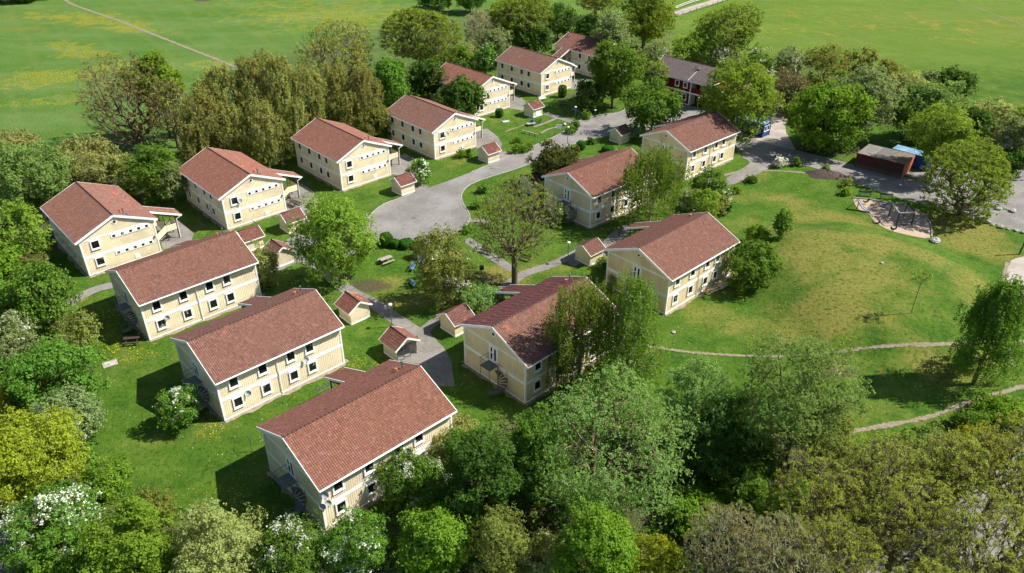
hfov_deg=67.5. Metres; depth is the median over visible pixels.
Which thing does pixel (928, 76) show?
hawthorn
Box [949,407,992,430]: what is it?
shrub
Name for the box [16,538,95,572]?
bush
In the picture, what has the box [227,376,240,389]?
window
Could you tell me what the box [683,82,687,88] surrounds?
window
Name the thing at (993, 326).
birch tree
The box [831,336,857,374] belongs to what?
sapling
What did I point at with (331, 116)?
hawthorn
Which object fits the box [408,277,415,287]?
park bench
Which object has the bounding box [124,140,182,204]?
tree
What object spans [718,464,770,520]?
bush
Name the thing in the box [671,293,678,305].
window
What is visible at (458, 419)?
tree
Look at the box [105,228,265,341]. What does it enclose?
yellow house
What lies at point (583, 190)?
yellow house
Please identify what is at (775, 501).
bush
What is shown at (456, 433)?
tree
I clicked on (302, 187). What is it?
patio
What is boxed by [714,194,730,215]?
tree
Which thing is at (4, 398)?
bush
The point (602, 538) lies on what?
tree
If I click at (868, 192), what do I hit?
park bench
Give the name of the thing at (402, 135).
window
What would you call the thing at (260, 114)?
columnar tree
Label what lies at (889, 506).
budding tree
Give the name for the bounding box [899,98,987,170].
tree
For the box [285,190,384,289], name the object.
tree
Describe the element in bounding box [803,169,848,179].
soil heap
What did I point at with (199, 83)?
columnar tree
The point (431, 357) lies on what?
plaza
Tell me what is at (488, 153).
storage shed
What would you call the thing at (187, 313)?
window
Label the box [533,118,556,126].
footpath
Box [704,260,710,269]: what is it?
window
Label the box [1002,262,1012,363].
trail
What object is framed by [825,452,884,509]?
tree
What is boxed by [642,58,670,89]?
tree
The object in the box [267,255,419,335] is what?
footpath
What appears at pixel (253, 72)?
columnar tree
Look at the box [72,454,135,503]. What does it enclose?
bush
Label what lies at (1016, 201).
parking lot
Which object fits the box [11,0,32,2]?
bush
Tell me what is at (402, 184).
storage shed
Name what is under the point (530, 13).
oak tree
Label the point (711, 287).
timber pile
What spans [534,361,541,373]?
window
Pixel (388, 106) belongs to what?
undergrowth
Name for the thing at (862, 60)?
tree
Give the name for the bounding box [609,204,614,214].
window
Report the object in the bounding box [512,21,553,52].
tree
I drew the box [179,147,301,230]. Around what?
yellow house
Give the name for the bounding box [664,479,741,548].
bush
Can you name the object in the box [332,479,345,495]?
window
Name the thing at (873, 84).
tree
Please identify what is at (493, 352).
door
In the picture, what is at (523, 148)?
bush
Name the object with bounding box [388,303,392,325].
street lamp
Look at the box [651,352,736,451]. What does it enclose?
willow tree
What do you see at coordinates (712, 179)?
hawthorn
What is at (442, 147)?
window
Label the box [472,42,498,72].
hawthorn
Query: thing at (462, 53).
tree
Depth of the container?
134.04 m
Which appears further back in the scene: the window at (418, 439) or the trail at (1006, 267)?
the trail at (1006, 267)
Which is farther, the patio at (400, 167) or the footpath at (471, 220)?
the patio at (400, 167)
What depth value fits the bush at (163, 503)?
65.91 m
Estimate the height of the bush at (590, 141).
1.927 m
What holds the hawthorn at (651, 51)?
on the ground at (834, 282)
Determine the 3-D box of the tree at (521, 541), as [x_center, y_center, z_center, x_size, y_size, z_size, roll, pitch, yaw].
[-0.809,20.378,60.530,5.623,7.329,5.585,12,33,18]
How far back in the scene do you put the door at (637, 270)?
95.66 m
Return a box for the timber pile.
[702,284,720,294]
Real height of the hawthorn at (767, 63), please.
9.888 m
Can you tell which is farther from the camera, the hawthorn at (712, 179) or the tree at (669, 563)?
the hawthorn at (712, 179)
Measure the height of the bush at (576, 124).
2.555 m
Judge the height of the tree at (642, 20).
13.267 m
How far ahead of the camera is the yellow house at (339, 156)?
127.89 m
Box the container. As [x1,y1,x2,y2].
[892,145,931,171]
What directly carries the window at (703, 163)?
in the yellow house at (698, 141)
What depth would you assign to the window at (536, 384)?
80.53 m
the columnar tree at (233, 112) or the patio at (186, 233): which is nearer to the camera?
the patio at (186, 233)
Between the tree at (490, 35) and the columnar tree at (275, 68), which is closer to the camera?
the columnar tree at (275, 68)
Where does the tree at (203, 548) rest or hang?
on the ground at (834, 282)
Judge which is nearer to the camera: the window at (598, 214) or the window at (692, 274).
the window at (692, 274)
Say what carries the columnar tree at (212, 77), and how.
on the ground at (834, 282)
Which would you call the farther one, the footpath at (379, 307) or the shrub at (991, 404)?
the footpath at (379, 307)
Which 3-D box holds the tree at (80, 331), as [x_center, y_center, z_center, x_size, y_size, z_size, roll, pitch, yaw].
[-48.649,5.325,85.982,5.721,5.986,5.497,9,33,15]
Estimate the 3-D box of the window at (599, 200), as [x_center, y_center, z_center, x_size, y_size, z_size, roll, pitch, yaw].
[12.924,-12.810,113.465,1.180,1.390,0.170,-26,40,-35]
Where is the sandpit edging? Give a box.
[852,197,931,237]
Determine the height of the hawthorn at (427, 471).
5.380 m
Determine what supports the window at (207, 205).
in the yellow house at (221, 182)
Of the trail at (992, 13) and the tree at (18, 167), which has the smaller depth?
the tree at (18, 167)
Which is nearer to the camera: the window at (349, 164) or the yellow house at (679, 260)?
the yellow house at (679, 260)
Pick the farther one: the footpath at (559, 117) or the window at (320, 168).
the footpath at (559, 117)
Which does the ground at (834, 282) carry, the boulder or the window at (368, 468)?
the boulder
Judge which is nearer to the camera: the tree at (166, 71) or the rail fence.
the tree at (166, 71)
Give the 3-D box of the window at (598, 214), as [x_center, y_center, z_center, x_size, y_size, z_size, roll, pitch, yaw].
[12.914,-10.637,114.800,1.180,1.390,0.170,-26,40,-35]
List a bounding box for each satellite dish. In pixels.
[319,504,325,510]
[321,492,328,499]
[324,500,331,507]
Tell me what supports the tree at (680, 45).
on the ground at (834, 282)
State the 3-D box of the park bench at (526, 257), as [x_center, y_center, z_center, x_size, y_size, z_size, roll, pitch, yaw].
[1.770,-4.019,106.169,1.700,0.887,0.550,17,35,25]
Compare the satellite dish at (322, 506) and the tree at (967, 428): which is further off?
the tree at (967, 428)
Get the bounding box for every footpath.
[67,282,112,304]
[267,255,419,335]
[414,185,426,192]
[414,249,574,336]
[461,218,488,222]
[462,238,511,271]
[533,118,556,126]
[544,112,578,123]
[568,222,634,265]
[572,108,598,117]
[673,0,721,15]
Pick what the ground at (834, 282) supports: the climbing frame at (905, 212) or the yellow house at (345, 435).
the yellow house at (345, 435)
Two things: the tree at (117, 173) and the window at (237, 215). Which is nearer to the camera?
the window at (237, 215)
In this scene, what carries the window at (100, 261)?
in the yellow house at (98, 229)
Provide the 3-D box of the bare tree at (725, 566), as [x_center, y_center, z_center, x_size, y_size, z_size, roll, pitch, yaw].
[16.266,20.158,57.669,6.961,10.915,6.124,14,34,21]
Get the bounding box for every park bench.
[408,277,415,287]
[519,253,530,260]
[859,190,871,196]
[879,193,892,197]
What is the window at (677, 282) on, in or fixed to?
in the yellow house at (679, 260)
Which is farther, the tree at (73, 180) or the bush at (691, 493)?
the tree at (73, 180)
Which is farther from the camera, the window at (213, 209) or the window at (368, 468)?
the window at (213, 209)
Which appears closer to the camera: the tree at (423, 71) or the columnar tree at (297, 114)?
the columnar tree at (297, 114)
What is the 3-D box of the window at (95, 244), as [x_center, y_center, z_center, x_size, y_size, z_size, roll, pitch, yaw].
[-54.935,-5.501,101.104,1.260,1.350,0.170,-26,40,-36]
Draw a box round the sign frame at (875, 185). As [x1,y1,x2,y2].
[871,183,879,190]
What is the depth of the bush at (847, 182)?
127.09 m
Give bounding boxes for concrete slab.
[102,359,117,367]
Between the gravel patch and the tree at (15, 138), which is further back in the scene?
the tree at (15, 138)
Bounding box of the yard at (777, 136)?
[754,105,794,149]
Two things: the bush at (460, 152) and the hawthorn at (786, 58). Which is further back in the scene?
the hawthorn at (786, 58)
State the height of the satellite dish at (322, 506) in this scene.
0.612 m
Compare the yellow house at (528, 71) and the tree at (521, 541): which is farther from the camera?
the yellow house at (528, 71)
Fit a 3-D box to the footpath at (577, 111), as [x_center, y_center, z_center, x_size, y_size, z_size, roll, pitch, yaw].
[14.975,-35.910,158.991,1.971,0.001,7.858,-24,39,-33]
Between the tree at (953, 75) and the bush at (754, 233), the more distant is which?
the tree at (953, 75)
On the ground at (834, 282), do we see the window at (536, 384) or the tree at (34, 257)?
the tree at (34, 257)
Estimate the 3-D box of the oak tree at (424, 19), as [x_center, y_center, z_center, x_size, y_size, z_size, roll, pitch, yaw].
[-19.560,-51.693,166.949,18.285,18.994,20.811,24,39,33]
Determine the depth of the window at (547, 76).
167.39 m
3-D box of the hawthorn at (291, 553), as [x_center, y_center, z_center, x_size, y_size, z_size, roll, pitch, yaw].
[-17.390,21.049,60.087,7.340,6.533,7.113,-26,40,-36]
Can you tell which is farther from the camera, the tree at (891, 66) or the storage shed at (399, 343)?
the tree at (891, 66)
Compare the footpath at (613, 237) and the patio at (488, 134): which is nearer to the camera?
the footpath at (613, 237)
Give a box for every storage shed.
[236,224,264,250]
[263,239,293,267]
[275,207,306,233]
[334,291,372,324]
[378,325,419,360]
[388,172,416,195]
[436,302,474,336]
[475,142,501,163]
[517,172,544,194]
[522,99,544,117]
[572,237,605,266]
[607,124,631,143]
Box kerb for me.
[367,109,652,235]
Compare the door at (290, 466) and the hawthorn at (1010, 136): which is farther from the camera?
the hawthorn at (1010, 136)
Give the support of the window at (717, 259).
in the yellow house at (679, 260)
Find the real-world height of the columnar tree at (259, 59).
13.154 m
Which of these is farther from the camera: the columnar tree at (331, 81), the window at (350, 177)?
the columnar tree at (331, 81)
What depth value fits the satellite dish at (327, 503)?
64.61 m
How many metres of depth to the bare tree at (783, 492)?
61.14 m
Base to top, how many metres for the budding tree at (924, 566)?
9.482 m
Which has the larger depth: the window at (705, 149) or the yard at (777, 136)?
the yard at (777, 136)
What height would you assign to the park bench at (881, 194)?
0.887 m
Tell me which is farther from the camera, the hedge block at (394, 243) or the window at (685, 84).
the window at (685, 84)
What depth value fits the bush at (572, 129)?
148.28 m
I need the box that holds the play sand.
[853,199,930,237]
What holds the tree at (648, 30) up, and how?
on the ground at (834, 282)
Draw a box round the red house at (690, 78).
[649,55,733,108]
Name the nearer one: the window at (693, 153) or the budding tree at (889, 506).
the budding tree at (889, 506)
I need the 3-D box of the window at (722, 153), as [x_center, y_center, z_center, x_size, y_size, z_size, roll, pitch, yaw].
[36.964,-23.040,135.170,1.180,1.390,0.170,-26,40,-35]
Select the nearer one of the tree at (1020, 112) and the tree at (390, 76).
the tree at (1020, 112)
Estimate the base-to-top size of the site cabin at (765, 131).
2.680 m
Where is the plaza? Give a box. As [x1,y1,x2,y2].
[401,327,454,385]
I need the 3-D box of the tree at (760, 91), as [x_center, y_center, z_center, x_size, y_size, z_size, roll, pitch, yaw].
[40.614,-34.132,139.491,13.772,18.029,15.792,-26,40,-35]
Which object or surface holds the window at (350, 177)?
in the yellow house at (339, 156)
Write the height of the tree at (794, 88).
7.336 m
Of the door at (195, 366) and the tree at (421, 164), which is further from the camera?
the tree at (421, 164)
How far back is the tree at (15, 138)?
132.50 m
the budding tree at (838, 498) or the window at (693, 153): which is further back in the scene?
the window at (693, 153)
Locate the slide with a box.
[848,196,870,211]
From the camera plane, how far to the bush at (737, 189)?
124.86 m
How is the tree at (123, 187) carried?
on the ground at (834, 282)
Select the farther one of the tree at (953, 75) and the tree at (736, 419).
the tree at (953, 75)
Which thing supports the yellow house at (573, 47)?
on the ground at (834, 282)
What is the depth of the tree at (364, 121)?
141.50 m
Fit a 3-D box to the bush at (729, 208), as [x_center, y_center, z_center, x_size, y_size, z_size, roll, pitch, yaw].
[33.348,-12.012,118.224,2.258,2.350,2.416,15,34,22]
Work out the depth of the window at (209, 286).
92.37 m
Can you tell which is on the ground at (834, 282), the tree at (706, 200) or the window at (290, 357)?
the tree at (706, 200)
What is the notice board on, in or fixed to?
on the ground at (834, 282)
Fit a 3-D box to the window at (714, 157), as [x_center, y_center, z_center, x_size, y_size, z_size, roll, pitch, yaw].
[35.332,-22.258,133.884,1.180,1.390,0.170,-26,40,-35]
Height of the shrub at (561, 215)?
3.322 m
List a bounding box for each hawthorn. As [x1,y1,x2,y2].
[0,309,44,371]
[0,477,108,572]
[21,381,109,447]
[152,383,204,430]
[245,509,334,572]
[318,506,393,572]
[322,108,345,123]
[369,444,454,520]
[398,79,414,95]
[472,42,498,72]
[633,37,672,67]
[678,188,695,211]
[688,164,735,200]
[707,44,742,70]
[738,45,775,78]
[772,44,809,83]
[917,66,940,83]
[991,110,1023,152]
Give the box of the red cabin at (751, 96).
[739,81,768,112]
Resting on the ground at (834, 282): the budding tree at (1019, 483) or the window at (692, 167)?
the budding tree at (1019, 483)
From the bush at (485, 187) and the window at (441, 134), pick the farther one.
the window at (441, 134)
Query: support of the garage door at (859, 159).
in the garage row
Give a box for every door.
[121,287,129,304]
[191,359,201,380]
[285,455,296,479]
[489,344,497,364]
[564,187,570,201]
[632,264,641,280]
[856,155,870,168]
[871,159,885,172]
[887,163,901,176]
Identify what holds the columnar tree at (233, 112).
on the ground at (834, 282)
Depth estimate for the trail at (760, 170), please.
133.27 m
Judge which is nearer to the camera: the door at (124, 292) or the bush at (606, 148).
the door at (124, 292)
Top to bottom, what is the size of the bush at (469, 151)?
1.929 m
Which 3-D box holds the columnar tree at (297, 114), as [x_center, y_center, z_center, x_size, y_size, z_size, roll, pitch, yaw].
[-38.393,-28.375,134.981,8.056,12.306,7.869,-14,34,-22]
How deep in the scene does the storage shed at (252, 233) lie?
107.87 m
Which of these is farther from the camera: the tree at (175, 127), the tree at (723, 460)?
the tree at (175, 127)
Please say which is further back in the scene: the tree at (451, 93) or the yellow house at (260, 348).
the tree at (451, 93)
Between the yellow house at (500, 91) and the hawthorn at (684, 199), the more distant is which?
the yellow house at (500, 91)
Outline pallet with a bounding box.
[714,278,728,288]
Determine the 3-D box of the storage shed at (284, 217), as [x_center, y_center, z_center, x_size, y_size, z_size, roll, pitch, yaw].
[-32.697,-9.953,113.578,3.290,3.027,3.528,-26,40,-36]
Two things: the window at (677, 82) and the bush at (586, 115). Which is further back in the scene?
the window at (677, 82)
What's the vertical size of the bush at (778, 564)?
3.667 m
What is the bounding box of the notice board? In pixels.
[556,124,561,133]
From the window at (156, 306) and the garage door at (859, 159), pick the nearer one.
the window at (156, 306)
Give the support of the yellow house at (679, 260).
on the ground at (834, 282)
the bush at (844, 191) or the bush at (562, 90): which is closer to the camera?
the bush at (844, 191)
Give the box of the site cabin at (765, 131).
[736,115,770,137]
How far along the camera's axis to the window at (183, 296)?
90.52 m
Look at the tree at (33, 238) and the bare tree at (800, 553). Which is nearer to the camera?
the bare tree at (800, 553)
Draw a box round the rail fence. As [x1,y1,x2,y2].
[677,0,727,15]
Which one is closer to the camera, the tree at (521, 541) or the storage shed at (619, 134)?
the tree at (521, 541)
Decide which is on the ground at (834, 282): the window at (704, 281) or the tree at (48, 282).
the tree at (48, 282)
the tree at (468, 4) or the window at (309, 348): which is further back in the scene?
the tree at (468, 4)
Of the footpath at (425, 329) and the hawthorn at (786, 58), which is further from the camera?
the hawthorn at (786, 58)
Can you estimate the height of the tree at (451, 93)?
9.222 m
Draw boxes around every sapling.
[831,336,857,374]
[911,267,933,311]
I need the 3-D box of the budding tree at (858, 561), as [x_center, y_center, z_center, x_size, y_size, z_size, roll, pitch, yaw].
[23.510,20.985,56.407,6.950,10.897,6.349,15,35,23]
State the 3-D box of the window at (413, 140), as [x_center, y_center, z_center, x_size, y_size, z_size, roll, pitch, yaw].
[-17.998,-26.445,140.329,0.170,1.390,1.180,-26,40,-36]
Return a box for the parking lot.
[906,151,1023,212]
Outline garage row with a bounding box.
[854,144,914,178]
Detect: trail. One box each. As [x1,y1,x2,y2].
[64,0,244,71]
[648,340,1023,357]
[724,170,804,175]
[838,384,1023,435]
[958,0,1021,24]
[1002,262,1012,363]
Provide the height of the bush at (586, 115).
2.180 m
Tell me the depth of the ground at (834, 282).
106.36 m
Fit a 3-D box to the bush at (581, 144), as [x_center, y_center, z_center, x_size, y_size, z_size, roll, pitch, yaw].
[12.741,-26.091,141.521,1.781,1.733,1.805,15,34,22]
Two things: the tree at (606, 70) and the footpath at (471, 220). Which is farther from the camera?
the tree at (606, 70)
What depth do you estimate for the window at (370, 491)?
68.13 m
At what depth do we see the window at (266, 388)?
79.90 m
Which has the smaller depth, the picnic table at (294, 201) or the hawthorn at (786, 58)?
the picnic table at (294, 201)
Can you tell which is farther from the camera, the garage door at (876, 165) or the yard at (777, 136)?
the yard at (777, 136)
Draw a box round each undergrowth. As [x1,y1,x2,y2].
[0,36,917,336]
[0,375,1023,572]
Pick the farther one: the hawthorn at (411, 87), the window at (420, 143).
the hawthorn at (411, 87)
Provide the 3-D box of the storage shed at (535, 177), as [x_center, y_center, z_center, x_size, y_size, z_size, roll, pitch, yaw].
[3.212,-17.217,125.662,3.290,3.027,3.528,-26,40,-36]
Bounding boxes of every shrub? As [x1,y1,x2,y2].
[364,112,387,137]
[381,122,392,139]
[553,205,568,225]
[592,254,606,268]
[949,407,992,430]
[969,388,1023,430]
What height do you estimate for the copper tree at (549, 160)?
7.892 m
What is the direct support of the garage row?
on the ground at (834, 282)
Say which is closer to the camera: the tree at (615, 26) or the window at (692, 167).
the window at (692, 167)
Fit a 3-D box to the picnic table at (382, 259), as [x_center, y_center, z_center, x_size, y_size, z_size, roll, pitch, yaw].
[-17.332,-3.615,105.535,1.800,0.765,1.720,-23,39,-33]
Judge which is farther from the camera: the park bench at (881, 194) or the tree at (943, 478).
the park bench at (881, 194)
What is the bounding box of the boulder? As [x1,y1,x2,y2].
[930,237,940,242]
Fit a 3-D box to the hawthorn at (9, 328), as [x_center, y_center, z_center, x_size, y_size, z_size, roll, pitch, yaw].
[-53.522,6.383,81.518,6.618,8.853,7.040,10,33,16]
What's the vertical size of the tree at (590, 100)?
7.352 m
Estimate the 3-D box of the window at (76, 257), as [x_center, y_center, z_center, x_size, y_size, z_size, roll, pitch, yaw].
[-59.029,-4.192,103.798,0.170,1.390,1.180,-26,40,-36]
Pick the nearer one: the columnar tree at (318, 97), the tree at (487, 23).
the columnar tree at (318, 97)
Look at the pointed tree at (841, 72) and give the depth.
156.96 m
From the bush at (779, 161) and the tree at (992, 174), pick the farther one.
the bush at (779, 161)
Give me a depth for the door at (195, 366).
78.78 m
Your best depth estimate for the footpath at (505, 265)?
106.97 m
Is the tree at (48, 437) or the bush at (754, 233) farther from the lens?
the bush at (754, 233)
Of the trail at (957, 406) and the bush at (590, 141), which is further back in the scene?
the bush at (590, 141)
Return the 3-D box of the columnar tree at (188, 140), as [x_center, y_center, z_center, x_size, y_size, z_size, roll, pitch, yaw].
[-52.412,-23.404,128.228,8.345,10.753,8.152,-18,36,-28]
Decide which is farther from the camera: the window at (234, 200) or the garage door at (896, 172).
the garage door at (896, 172)
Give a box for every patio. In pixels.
[156,220,193,248]
[261,184,377,269]
[390,153,428,195]
[476,128,513,161]
[510,95,525,109]
[571,79,587,88]
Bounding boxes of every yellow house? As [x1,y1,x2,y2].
[40,181,181,277]
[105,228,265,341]
[170,286,348,422]
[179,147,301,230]
[256,360,456,530]
[290,117,402,191]
[386,94,485,159]
[431,61,516,116]
[458,273,615,405]
[495,45,576,96]
[541,146,652,228]
[552,31,622,77]
[603,209,740,315]
[640,109,740,179]
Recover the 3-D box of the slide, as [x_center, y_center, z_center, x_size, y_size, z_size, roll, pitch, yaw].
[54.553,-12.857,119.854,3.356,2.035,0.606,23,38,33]
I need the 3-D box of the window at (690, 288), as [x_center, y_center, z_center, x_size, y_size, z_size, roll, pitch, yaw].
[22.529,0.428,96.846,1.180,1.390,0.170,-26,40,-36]
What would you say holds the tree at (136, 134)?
on the ground at (834, 282)
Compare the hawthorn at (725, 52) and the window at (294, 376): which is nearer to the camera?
the window at (294, 376)
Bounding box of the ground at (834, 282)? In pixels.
[0,0,1023,572]
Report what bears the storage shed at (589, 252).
on the ground at (834, 282)
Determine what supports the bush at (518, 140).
on the ground at (834, 282)
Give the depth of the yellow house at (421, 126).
139.25 m
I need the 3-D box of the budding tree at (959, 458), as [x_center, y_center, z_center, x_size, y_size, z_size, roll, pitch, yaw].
[36.128,16.521,63.909,7.577,10.722,6.032,-24,39,-34]
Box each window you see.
[73,249,78,261]
[89,239,101,250]
[94,255,106,267]
[150,300,162,312]
[156,318,167,330]
[177,290,188,302]
[182,307,193,320]
[196,195,200,205]
[204,280,215,292]
[205,201,209,211]
[208,297,218,310]
[211,206,216,216]
[221,274,231,285]
[225,291,236,303]
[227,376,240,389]
[230,196,238,205]
[232,394,244,409]
[233,211,241,221]
[257,363,268,376]
[260,381,272,395]
[285,350,296,363]
[288,368,299,382]
[304,342,314,354]
[307,359,317,373]
[309,161,313,169]
[319,166,323,175]
[326,170,330,179]
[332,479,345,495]
[335,497,347,515]
[346,160,352,168]
[347,174,354,183]
[363,461,375,476]
[366,480,378,496]
[393,444,404,458]
[401,133,405,141]
[411,138,415,146]
[413,432,424,446]
[418,128,422,135]
[419,141,422,149]
[439,131,444,139]
[440,144,445,152]
[533,378,541,392]
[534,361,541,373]
[545,73,549,79]
[595,210,600,220]
[596,196,601,204]
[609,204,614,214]
[610,190,615,198]
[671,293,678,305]
[674,79,679,86]
[674,277,680,287]
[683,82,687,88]
[687,284,693,295]
[689,269,695,278]
[690,164,694,172]
[692,151,696,158]
[701,159,705,167]
[701,275,707,286]
[703,146,707,154]
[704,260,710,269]
[711,269,717,280]
[712,154,716,163]
[714,254,720,263]
[719,151,723,159]
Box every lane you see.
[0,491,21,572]
[726,133,1023,231]
[867,451,1023,572]
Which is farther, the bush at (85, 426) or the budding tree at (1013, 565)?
the bush at (85, 426)
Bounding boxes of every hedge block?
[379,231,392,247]
[389,238,399,248]
[399,237,413,249]
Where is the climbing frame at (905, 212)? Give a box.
[888,202,915,225]
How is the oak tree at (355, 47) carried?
on the ground at (834, 282)
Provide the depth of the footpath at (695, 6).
248.78 m
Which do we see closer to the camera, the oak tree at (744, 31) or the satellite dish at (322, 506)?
the satellite dish at (322, 506)
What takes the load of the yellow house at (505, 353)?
on the ground at (834, 282)
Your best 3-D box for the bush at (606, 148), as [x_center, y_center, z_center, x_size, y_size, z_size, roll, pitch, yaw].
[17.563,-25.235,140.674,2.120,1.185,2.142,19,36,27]
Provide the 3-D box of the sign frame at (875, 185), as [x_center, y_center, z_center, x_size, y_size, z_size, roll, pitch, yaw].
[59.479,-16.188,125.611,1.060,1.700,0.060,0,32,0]
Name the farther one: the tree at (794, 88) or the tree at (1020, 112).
the tree at (794, 88)
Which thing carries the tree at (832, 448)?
on the ground at (834, 282)
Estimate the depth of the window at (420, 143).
138.94 m
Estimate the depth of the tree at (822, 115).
135.13 m
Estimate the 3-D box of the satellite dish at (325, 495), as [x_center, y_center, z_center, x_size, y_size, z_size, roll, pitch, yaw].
[-15.577,17.472,63.917,0.510,0.612,0.517,20,37,29]
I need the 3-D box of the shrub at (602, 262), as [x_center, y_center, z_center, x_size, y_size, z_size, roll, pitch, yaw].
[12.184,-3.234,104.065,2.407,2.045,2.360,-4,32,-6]
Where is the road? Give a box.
[370,101,704,241]
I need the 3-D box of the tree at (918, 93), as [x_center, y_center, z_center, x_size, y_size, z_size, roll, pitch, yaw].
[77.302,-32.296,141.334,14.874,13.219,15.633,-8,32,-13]
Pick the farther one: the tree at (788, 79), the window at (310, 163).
the tree at (788, 79)
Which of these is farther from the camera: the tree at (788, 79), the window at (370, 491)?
the tree at (788, 79)
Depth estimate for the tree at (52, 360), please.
76.30 m
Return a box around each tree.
[0,127,41,147]
[0,137,77,219]
[0,197,55,268]
[0,239,32,282]
[0,276,45,330]
[0,333,114,414]
[0,402,99,516]
[0,449,48,497]
[5,257,83,340]
[19,251,49,271]
[39,166,86,199]
[40,130,127,186]
[48,305,103,348]
[74,49,185,150]
[76,492,180,572]
[107,154,146,190]
[115,182,134,197]
[118,50,186,137]
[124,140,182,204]
[145,76,192,147]
[151,160,189,203]
[165,497,268,572]
[176,81,225,159]
[176,115,222,164]
[191,72,222,132]
[200,61,252,152]
[211,97,254,158]
[230,54,275,151]
[237,95,288,168]
[248,48,283,109]
[250,240,280,289]
[260,52,300,156]
[275,92,309,157]
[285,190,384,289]
[288,63,327,128]
[293,18,374,92]
[320,61,354,120]
[331,84,370,130]
[344,61,385,132]
[354,98,395,137]
[373,56,412,106]
[376,6,463,60]
[390,501,475,572]
[404,55,449,99]
[404,157,432,184]
[405,223,475,307]
[416,0,451,9]
[425,413,482,468]
[431,43,474,67]
[433,73,489,114]
[433,424,529,541]
[440,425,492,486]
[451,300,462,306]
[452,41,478,66]
[452,58,473,68]
[456,0,485,12]
[457,278,507,314]
[462,7,497,56]
[468,501,538,572]
[469,171,562,284]
[478,25,512,68]
[484,0,554,47]
[496,401,570,513]
[497,15,532,50]
[504,358,710,530]
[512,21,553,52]
[525,139,581,178]
[539,273,626,405]
[543,2,579,39]
[550,495,641,572]
[571,11,601,36]
[573,79,606,112]
[576,0,622,13]
[585,37,649,107]
[590,266,671,408]
[592,8,631,48]
[605,274,617,290]
[609,140,693,234]
[615,0,680,50]
[619,75,684,140]
[619,529,689,572]
[637,9,657,42]
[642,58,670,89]
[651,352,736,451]
[667,416,780,494]
[671,27,720,64]
[680,498,781,572]
[686,186,724,217]
[690,2,764,57]
[696,47,787,148]
[697,388,759,446]
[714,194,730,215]
[719,331,875,474]
[732,506,838,572]
[763,444,873,554]
[764,474,822,551]
[770,64,810,115]
[772,206,796,238]
[775,80,810,107]
[780,80,879,156]
[786,405,861,474]
[790,513,887,572]
[798,42,850,88]
[823,63,907,145]
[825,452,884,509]
[832,68,848,88]
[835,429,936,526]
[837,46,881,77]
[844,72,854,108]
[848,471,970,572]
[870,57,909,88]
[884,76,972,143]
[887,70,932,104]
[889,542,977,572]
[890,450,968,519]
[896,427,993,523]
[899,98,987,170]
[918,137,1016,224]
[919,485,1023,572]
[932,64,980,99]
[942,422,1013,472]
[947,271,1023,389]
[955,409,1023,518]
[962,105,995,149]
[966,95,1016,144]
[988,545,1023,572]
[990,147,1023,173]
[990,460,1023,571]
[1005,104,1023,141]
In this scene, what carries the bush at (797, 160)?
on the ground at (834, 282)
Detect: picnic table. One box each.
[122,334,141,343]
[287,199,301,207]
[377,255,393,265]
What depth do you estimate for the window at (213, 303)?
93.67 m
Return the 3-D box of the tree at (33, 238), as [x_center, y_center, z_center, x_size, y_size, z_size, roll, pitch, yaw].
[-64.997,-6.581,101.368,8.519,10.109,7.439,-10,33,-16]
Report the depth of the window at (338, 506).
66.26 m
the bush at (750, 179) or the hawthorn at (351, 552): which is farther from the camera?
the bush at (750, 179)
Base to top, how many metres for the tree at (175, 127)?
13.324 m
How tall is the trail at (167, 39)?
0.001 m
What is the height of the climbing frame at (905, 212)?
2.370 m
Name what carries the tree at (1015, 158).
on the ground at (834, 282)
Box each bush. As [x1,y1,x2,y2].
[0,377,23,418]
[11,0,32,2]
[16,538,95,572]
[58,404,102,445]
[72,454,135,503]
[117,482,178,532]
[412,242,428,257]
[455,148,468,158]
[460,222,472,234]
[462,148,473,157]
[470,196,482,208]
[475,180,491,192]
[495,108,503,117]
[509,143,521,153]
[511,136,523,144]
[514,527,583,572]
[519,144,528,152]
[523,142,533,150]
[558,84,566,96]
[563,125,576,135]
[568,117,580,130]
[576,140,585,149]
[578,108,591,120]
[586,135,596,144]
[601,145,613,151]
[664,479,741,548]
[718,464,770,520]
[721,238,785,294]
[725,201,735,211]
[729,547,787,572]
[732,185,743,193]
[743,222,771,242]
[745,174,758,183]
[751,476,814,553]
[772,155,788,167]
[792,156,804,166]
[820,163,830,169]
[838,186,852,195]
[841,177,852,186]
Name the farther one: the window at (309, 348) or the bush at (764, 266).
the bush at (764, 266)
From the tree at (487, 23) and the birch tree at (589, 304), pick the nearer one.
the birch tree at (589, 304)
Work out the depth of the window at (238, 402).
78.05 m
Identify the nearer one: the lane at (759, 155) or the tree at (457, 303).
the tree at (457, 303)
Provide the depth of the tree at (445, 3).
238.88 m
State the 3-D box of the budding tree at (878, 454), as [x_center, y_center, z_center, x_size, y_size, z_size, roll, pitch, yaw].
[30.760,16.585,63.963,7.434,10.524,8.336,20,37,29]
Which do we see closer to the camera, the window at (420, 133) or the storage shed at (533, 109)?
the window at (420, 133)
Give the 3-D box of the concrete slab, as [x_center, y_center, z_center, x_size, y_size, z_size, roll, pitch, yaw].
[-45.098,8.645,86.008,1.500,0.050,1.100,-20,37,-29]
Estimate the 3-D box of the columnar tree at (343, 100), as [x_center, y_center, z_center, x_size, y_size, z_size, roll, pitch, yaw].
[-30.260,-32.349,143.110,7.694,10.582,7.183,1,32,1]
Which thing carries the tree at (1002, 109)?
on the ground at (834, 282)
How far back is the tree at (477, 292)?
92.46 m
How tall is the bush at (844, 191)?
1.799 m
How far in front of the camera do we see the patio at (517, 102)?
164.88 m
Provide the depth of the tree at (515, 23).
189.86 m
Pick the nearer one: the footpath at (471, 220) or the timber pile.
the timber pile
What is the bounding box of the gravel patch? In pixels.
[1007,256,1023,301]

